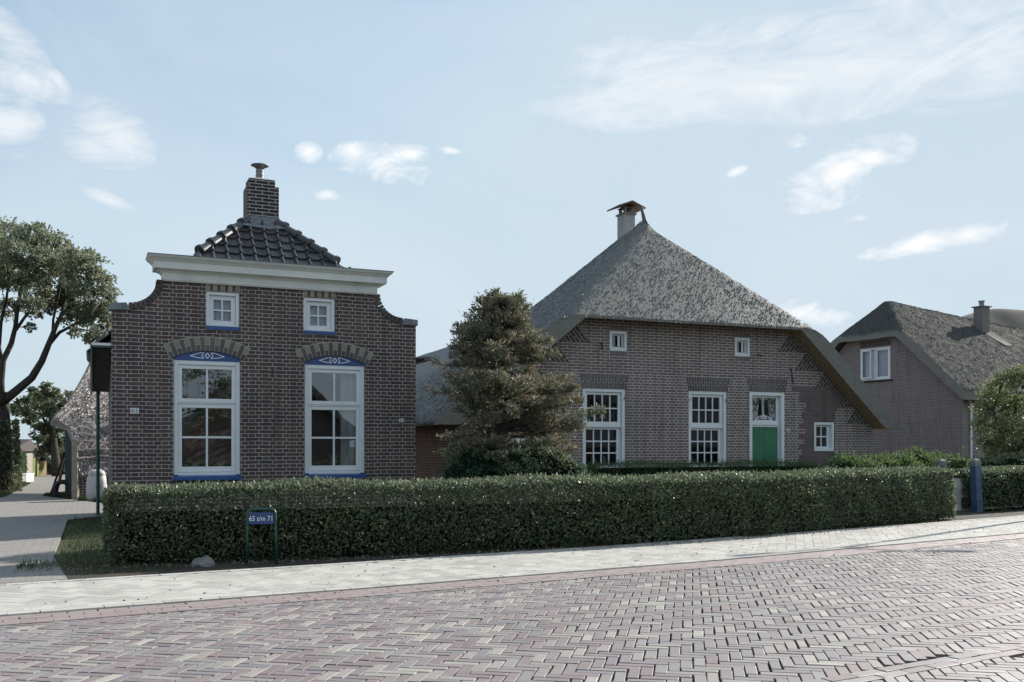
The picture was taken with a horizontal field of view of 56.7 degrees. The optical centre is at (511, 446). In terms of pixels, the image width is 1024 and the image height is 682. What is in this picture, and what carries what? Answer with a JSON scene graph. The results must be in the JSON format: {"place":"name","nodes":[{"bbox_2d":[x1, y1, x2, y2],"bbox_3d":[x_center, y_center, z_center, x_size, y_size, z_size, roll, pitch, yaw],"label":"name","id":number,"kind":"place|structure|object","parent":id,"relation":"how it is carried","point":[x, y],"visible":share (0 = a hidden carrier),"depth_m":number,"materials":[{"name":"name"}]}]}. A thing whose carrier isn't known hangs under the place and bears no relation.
{"place":"outdoors","nodes":[
{"label":"outdoors","id":0,"kind":"place"},
{"bbox_2d":[0,481,30,496],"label":"verge grass","id":1,"kind":"structure","parent":0,"point":[4,492],"depth_m":24.33,"materials":[{"name":"green plant"}]},
{"bbox_2d":[0,473,102,583],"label":"lane","id":2,"kind":"structure","parent":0,"point":[34,520],"depth_m":14.35,"materials":[{"name":"brick"}]},
{"bbox_2d":[14,450,27,472],"bbox_3d":[-17.130,0.660,32.323,1.093,1.153,2.074,0,0,-17],"label":"hedge","id":3,"kind":"object","parent":2,"relation":"on","point":[23,454],"visible":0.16,"depth_m":32.79,"materials":[{"name":"green plant"}]},
{"bbox_2d":[20,473,34,481],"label":"wall","id":4,"kind":"structure","parent":2,"relation":"on","point":[29,477],"depth_m":32.03,"materials":[{"name":"white paint"}]},
{"bbox_2d":[25,453,32,472],"bbox_3d":[-18.066,0.725,35.484,0.090,0.950,2.137,0,0,-21],"label":"plank fence","id":5,"kind":"object","parent":2,"relation":"on","point":[30,462],"visible":0.58,"depth_m":35.57,"materials":[{"name":"wood"}]},
{"bbox_2d":[33,458,38,476],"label":"gate","id":6,"kind":"structure","parent":2,"relation":"on","point":[36,466],"depth_m":37.56,"materials":[{"name":"green wood"}]},
{"bbox_2d":[33,453,50,466],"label":"shrub","id":7,"kind":"object","parent":2,"relation":"on","point":[43,458],"visible":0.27,"depth_m":39.84,"materials":[{"name":"green plant"}]},
{"bbox_2d":[10,381,73,475],"bbox_3d":[-18.761,-0.662,38.123,2.396,3.939,4.224,0,0,-37],"label":"tree","id":8,"kind":"object","parent":2,"relation":"on","point":[44,399],"visible":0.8,"depth_m":37.83,"materials":[{"name":"green plant"}]},
{"bbox_2d":[39,461,46,475],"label":"gate","id":9,"kind":"structure","parent":2,"relation":"on","point":[42,468],"depth_m":38.48,"materials":[{"name":"yellow wood"}]},
{"bbox_2d":[45,457,50,471],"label":"shrub","id":10,"kind":"object","parent":2,"relation":"on","point":[48,462],"visible":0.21,"depth_m":39.73,"materials":[{"name":"green plant"}]},
{"bbox_2d":[50,323,110,498],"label":"thatched shed","id":11,"kind":"structure","parent":2,"relation":"on","point":[74,418],"depth_m":22.05,"materials":[{"name":"grey wood"}]},
{"bbox_2d":[0,539,1023,681],"bbox_3d":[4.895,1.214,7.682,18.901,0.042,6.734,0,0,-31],"label":"road","id":12,"kind":"structure","parent":0,"point":[961,592],"depth_m":6.11,"materials":[{"name":"grey brick"}]},
{"bbox_2d":[0,533,1023,625],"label":"gutter","id":13,"kind":"object","parent":12,"relation":"on","point":[115,612],"visible":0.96,"depth_m":8.08,"materials":[{"name":"grey concrete"}]},
{"bbox_2d":[0,515,1023,616],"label":"pavement","id":14,"kind":"structure","parent":0,"point":[25,598],"depth_m":9.15,"materials":[{"name":"grey concrete"}]},
{"bbox_2d":[19,524,1020,605],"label":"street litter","id":15,"kind":"object","parent":14,"relation":"on","point":[515,569],"visible":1,"depth_m":9.81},
{"bbox_2d":[0,0,1023,444],"label":"sky","id":16,"kind":"structure","parent":0,"point":[835,160],"materials":[{"name":"blue"}]},
{"bbox_2d":[1,506,1023,583],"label":"soil bed","id":17,"kind":"object","parent":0,"point":[70,573],"visible":0.25,"depth_m":9.97,"materials":[{"name":"brown soil"}]},
{"bbox_2d":[191,555,214,566],"bbox_3d":[-3.096,1.151,9.518,0.246,0.108,0.188,0,0,0],"label":"stone","id":18,"kind":"object","parent":17,"relation":"on","point":[206,561],"visible":0.98,"depth_m":9.47,"materials":[{"name":"grey stone"}]},
{"bbox_2d":[245,508,277,563],"bbox_3d":[-2.549,0.928,9.681,0.326,0.604,0.028,0,0,-9],"label":"street sign","id":19,"kind":"object","parent":17,"relation":"on","point":[262,518],"visible":0.99,"depth_m":9.67,"materials":[{"name":"metal"}]},
{"bbox_2d":[15,519,942,569],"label":"grass tufts","id":20,"kind":"object","parent":17,"relation":"on","point":[443,551],"visible":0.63,"depth_m":10.53,"materials":[{"name":"green plant"}]},
{"bbox_2d":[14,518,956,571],"bbox_3d":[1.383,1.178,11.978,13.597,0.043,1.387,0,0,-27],"label":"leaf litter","id":21,"kind":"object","parent":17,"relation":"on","point":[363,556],"visible":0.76,"depth_m":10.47,"materials":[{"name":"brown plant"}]},
{"bbox_2d":[100,465,957,564],"bbox_3d":[1.612,0.764,12.499,12.927,0.947,1.723,0,0,-28],"label":"hedge","id":22,"kind":"object","parent":17,"relation":"on","point":[139,534],"visible":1,"depth_m":11.03,"materials":[{"name":"green plant"}]},
{"bbox_2d":[969,459,982,511],"bbox_3d":[8.475,0.723,17.341,0.142,0.995,0.142,-3,1,-20],"label":"gate post","id":23,"kind":"object","parent":17,"relation":"on","point":[976,486],"visible":0.93,"depth_m":17.29,"materials":[{"name":"stone"}]},
{"bbox_2d":[951,465,1023,510],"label":"hedge","id":24,"kind":"object","parent":17,"relation":"on","point":[1002,487],"visible":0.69,"depth_m":17.65,"materials":[{"name":"green plant"}]},
{"bbox_2d":[54,485,1022,563],"bbox_3d":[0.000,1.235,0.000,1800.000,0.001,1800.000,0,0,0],"label":"ground","id":25,"kind":"structure","parent":0,"point":[64,538],"depth_m":12.06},
{"bbox_2d":[20,439,37,457],"bbox_3d":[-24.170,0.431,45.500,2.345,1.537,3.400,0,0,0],"label":"house","id":26,"kind":"structure","parent":25,"relation":"on","point":[27,445],"depth_m":45.27,"materials":[{"name":"brick"}]},
{"bbox_2d":[47,466,64,474],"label":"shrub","id":27,"kind":"object","parent":25,"relation":"on","point":[48,470],"visible":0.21,"depth_m":39.88,"materials":[{"name":"green plant"}]},
{"bbox_2d":[50,452,64,493],"bbox_3d":[-10.880,0.674,22.729,0.661,1.079,0.056,0,0,34],"label":"pole","id":28,"kind":"object","parent":25,"relation":"on","point":[57,474],"visible":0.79,"depth_m":22.68,"materials":[{"name":"brown wood"}]},
{"bbox_2d":[52,479,66,496],"bbox_3d":[-10.555,0.995,22.300,0.440,0.430,0.120,0,0,-17],"label":"tyre","id":29,"kind":"object","parent":25,"relation":"on","point":[56,484],"visible":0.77,"depth_m":22.23,"materials":[{"name":"black rubber"}]},
{"bbox_2d":[58,460,64,489],"bbox_3d":[-10.824,0.772,22.730,0.575,0.896,0.081,0,0,42],"label":"pole","id":30,"kind":"object","parent":25,"relation":"on","point":[61,470],"visible":0.67,"depth_m":22.63,"materials":[{"name":"brown wood"}]},
{"bbox_2d":[43,491,102,501],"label":"plants","id":31,"kind":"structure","parent":25,"relation":"on","point":[66,496],"depth_m":21.98,"materials":[{"name":"green plant"}]},
{"bbox_2d":[86,465,106,500],"bbox_3d":[-9.225,0.802,21.100,0.427,0.809,0.418,0,0,-17],"label":"bulk bag","id":32,"kind":"object","parent":25,"relation":"on","point":[91,487],"visible":0.77,"depth_m":20.91,"materials":[{"name":"white plastic"}]},
{"bbox_2d":[59,515,204,574],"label":"lane side grass","id":33,"kind":"structure","parent":25,"relation":"on","point":[84,529],"depth_m":10.77,"materials":[{"name":"green plant"}]},
{"bbox_2d":[86,163,431,514],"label":"brick house","id":34,"kind":"structure","parent":25,"relation":"on","point":[260,340],"depth_m":15.57,"materials":[{"name":"brick"}]},
{"bbox_2d":[185,457,203,466],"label":"potted plant","id":35,"kind":"object","parent":34,"relation":"on","point":[195,463],"visible":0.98,"depth_m":15.17,"materials":[{"name":"green plant"}]},
{"bbox_2d":[163,336,249,480],"bbox_3d":[-4.845,-0.604,15.101,1.333,2.278,0.185,0,0,-24],"label":"window","id":36,"kind":"structure","parent":34,"relation":"in","point":[203,356],"depth_m":15.11,"materials":[{"name":"white paint"}]},
{"bbox_2d":[211,456,229,465],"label":"potted plant","id":37,"kind":"object","parent":34,"relation":"on","point":[220,461],"visible":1,"depth_m":15.31,"materials":[{"name":"green plant"}]},
{"bbox_2d":[206,284,239,330],"bbox_3d":[-4.641,-2.215,15.219,0.524,0.719,0.161,0,0,-24],"label":"small window","id":38,"kind":"structure","parent":34,"relation":"in","point":[222,308],"depth_m":15.23,"materials":[{"name":"white paint"}]},
{"bbox_2d":[303,290,334,334],"bbox_3d":[-3.227,-2.215,15.843,0.532,0.719,0.161,0,0,-24],"label":"small window","id":39,"kind":"structure","parent":34,"relation":"in","point":[318,312],"depth_m":15.85,"materials":[{"name":"white paint"}]},
{"bbox_2d":[328,454,339,465],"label":"potted plant","id":40,"kind":"object","parent":34,"relation":"on","point":[331,457],"visible":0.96,"depth_m":16.05,"materials":[{"name":"green plant"}]},
{"bbox_2d":[295,342,373,478],"bbox_3d":[-2.974,-0.604,15.927,1.333,2.278,0.185,0,0,-24],"label":"window","id":41,"kind":"structure","parent":34,"relation":"in","point":[324,357],"depth_m":15.93,"materials":[{"name":"white paint"}]},
{"bbox_2d":[432,439,514,504],"bbox_3d":[-0.479,0.537,14.073,1.490,1.326,1.118,0,0,0],"label":"juniper","id":42,"kind":"object","parent":25,"relation":"on","point":[470,466],"visible":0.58,"depth_m":13.92,"materials":[{"name":"green plant"}]},
{"bbox_2d":[424,484,599,503],"bbox_3d":[-0.044,0.659,13.238,2.565,0.381,0.890,0,0,0],"label":"heather","id":43,"kind":"object","parent":25,"relation":"on","point":[531,498],"visible":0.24,"depth_m":13.13,"materials":[{"name":"green plant"}]},
{"bbox_2d":[425,287,605,499],"bbox_3d":[-0.102,-0.640,14.888,2.673,3.683,2.510,0,0,-43],"label":"spruce tree","id":44,"kind":"object","parent":25,"relation":"on","point":[498,315],"visible":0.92,"depth_m":14.51,"materials":[{"name":"green plant"}]},
{"bbox_2d":[495,444,590,501],"bbox_3d":[0.407,0.586,13.918,1.376,1.228,0.938,0,0,-22],"label":"shrub","id":45,"kind":"object","parent":25,"relation":"on","point":[533,461],"visible":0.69,"depth_m":13.75,"materials":[{"name":"green plant"}]},
{"bbox_2d":[563,456,595,498],"bbox_3d":[0.912,0.671,14.004,0.677,1.059,0.547,0,0,0],"label":"juniper","id":46,"kind":"object","parent":25,"relation":"on","point":[579,468],"visible":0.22,"depth_m":13.96,"materials":[{"name":"green plant"}]},
{"bbox_2d":[416,200,900,504],"bbox_3d":[-0.251,-2.447,30.508,11.861,7.315,21.905,0,0,-22],"label":"thatched farmhouse","id":47,"kind":"object","parent":25,"relation":"on","point":[669,349],"visible":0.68,"depth_m":21.30,"materials":[{"name":"brown brick"}]},
{"bbox_2d":[579,373,628,470],"bbox_3d":[1.936,-0.512,20.164,1.203,2.053,0.152,0,0,-22],"label":"window","id":48,"kind":"structure","parent":47,"relation":"in","point":[593,384],"depth_m":20.19,"materials":[{"name":"white paint"}]},
{"bbox_2d":[610,325,626,356],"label":"attic window","id":49,"kind":"structure","parent":47,"relation":"in","point":[615,330],"depth_m":20.29,"materials":[{"name":"white paint"}]},
{"bbox_2d":[685,376,729,466],"bbox_3d":[4.336,-0.512,21.158,1.186,2.053,0.152,0,0,-23],"label":"window","id":50,"kind":"structure","parent":47,"relation":"in","point":[705,387],"depth_m":21.19,"materials":[{"name":"white paint"}]},
{"bbox_2d":[735,332,749,361],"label":"attic window","id":51,"kind":"structure","parent":47,"relation":"in","point":[742,357],"depth_m":21.50,"materials":[{"name":"white paint"}]},
{"bbox_2d":[746,378,787,465],"bbox_3d":[5.811,-0.184,21.778,1.186,2.728,0.136,0,0,-23],"label":"door","id":52,"kind":"structure","parent":47,"relation":"in","point":[766,436],"depth_m":21.79,"materials":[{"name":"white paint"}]},
{"bbox_2d":[814,422,833,450],"bbox_3d":[7.321,-0.225,22.401,0.588,0.680,0.120,0,0,-22],"label":"square window","id":53,"kind":"structure","parent":47,"relation":"in","point":[829,426],"depth_m":22.43,"materials":[{"name":"white paint"}]},
{"bbox_2d":[584,457,817,500],"bbox_3d":[4.142,0.737,20.278,5.760,1.018,0.859,0,0,-22],"label":"hedge","id":54,"kind":"object","parent":25,"relation":"on","point":[619,470],"visible":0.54,"depth_m":19.93,"materials":[{"name":"green plant"}]},
{"bbox_2d":[813,450,924,490],"bbox_3d":[7.979,0.638,21.175,3.344,1.123,1.349,0,0,-23],"label":"laurel bush","id":55,"kind":"object","parent":25,"relation":"on","point":[850,462],"visible":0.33,"depth_m":21.01,"materials":[{"name":"green plant"}]},
{"bbox_2d":[860,445,971,487],"bbox_3d":[9.659,0.583,22.630,3.717,1.233,1.504,0,0,-22],"label":"laurel bush","id":56,"kind":"object","parent":25,"relation":"on","point":[927,459],"visible":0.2,"depth_m":22.42,"materials":[{"name":"green plant"}]},
{"bbox_2d":[934,459,946,501],"bbox_3d":[7.970,0.728,17.650,0.156,0.985,0.156,0,0,-20],"label":"gate post","id":57,"kind":"object","parent":25,"relation":"on","point":[942,463],"visible":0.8,"depth_m":17.59,"materials":[{"name":"stone"}]},
{"bbox_2d":[947,456,969,472],"bbox_3d":[8.722,0.689,18.604,0.693,1.022,0.733,0,0,33],"label":"shrub","id":58,"kind":"object","parent":25,"relation":"on","point":[958,463],"visible":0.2,"depth_m":18.45,"materials":[{"name":"green plant"}]},
{"bbox_2d":[952,478,970,510],"bbox_3d":[8.320,0.910,17.683,0.620,0.620,0.060,0,0,-10],"label":"post","id":59,"kind":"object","parent":25,"relation":"on","point":[958,489],"depth_m":17.65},
{"bbox_2d":[960,451,1023,471],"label":"shrub","id":60,"kind":"object","parent":25,"relation":"on","point":[1009,460],"visible":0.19,"depth_m":20.40,"materials":[{"name":"green plant"}]},
{"bbox_2d":[961,309,1023,328],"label":"thatched house","id":61,"kind":"structure","parent":25,"relation":"on","point":[1013,318],"depth_m":54.97,"materials":[{"name":"brick"}]},
{"bbox_2d":[967,363,1023,462],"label":"tree","id":62,"kind":"object","parent":25,"relation":"on","point":[1001,438],"visible":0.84,"depth_m":21.78,"materials":[{"name":"green plant"}]},
{"bbox_2d":[831,300,1023,461],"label":"thatched house","id":63,"kind":"structure","parent":0,"point":[920,372],"depth_m":33.12,"materials":[{"name":"brick"}]},
{"bbox_2d":[860,346,892,382],"bbox_3d":[12.983,-2.910,33.941,0.306,1.220,1.420,0,0,-30],"label":"window","id":64,"kind":"structure","parent":63,"relation":"in","point":[874,362],"depth_m":33.95,"materials":[{"name":"white paint"}]},
{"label":"verge","id":65,"kind":"structure","parent":0,"visible":0},
{"bbox_2d":[0,215,123,491],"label":"oak tree","id":66,"kind":"object","parent":65,"relation":"on","point":[67,291],"visible":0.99,"depth_m":24.92,"materials":[{"name":"green plant"}]}
]}

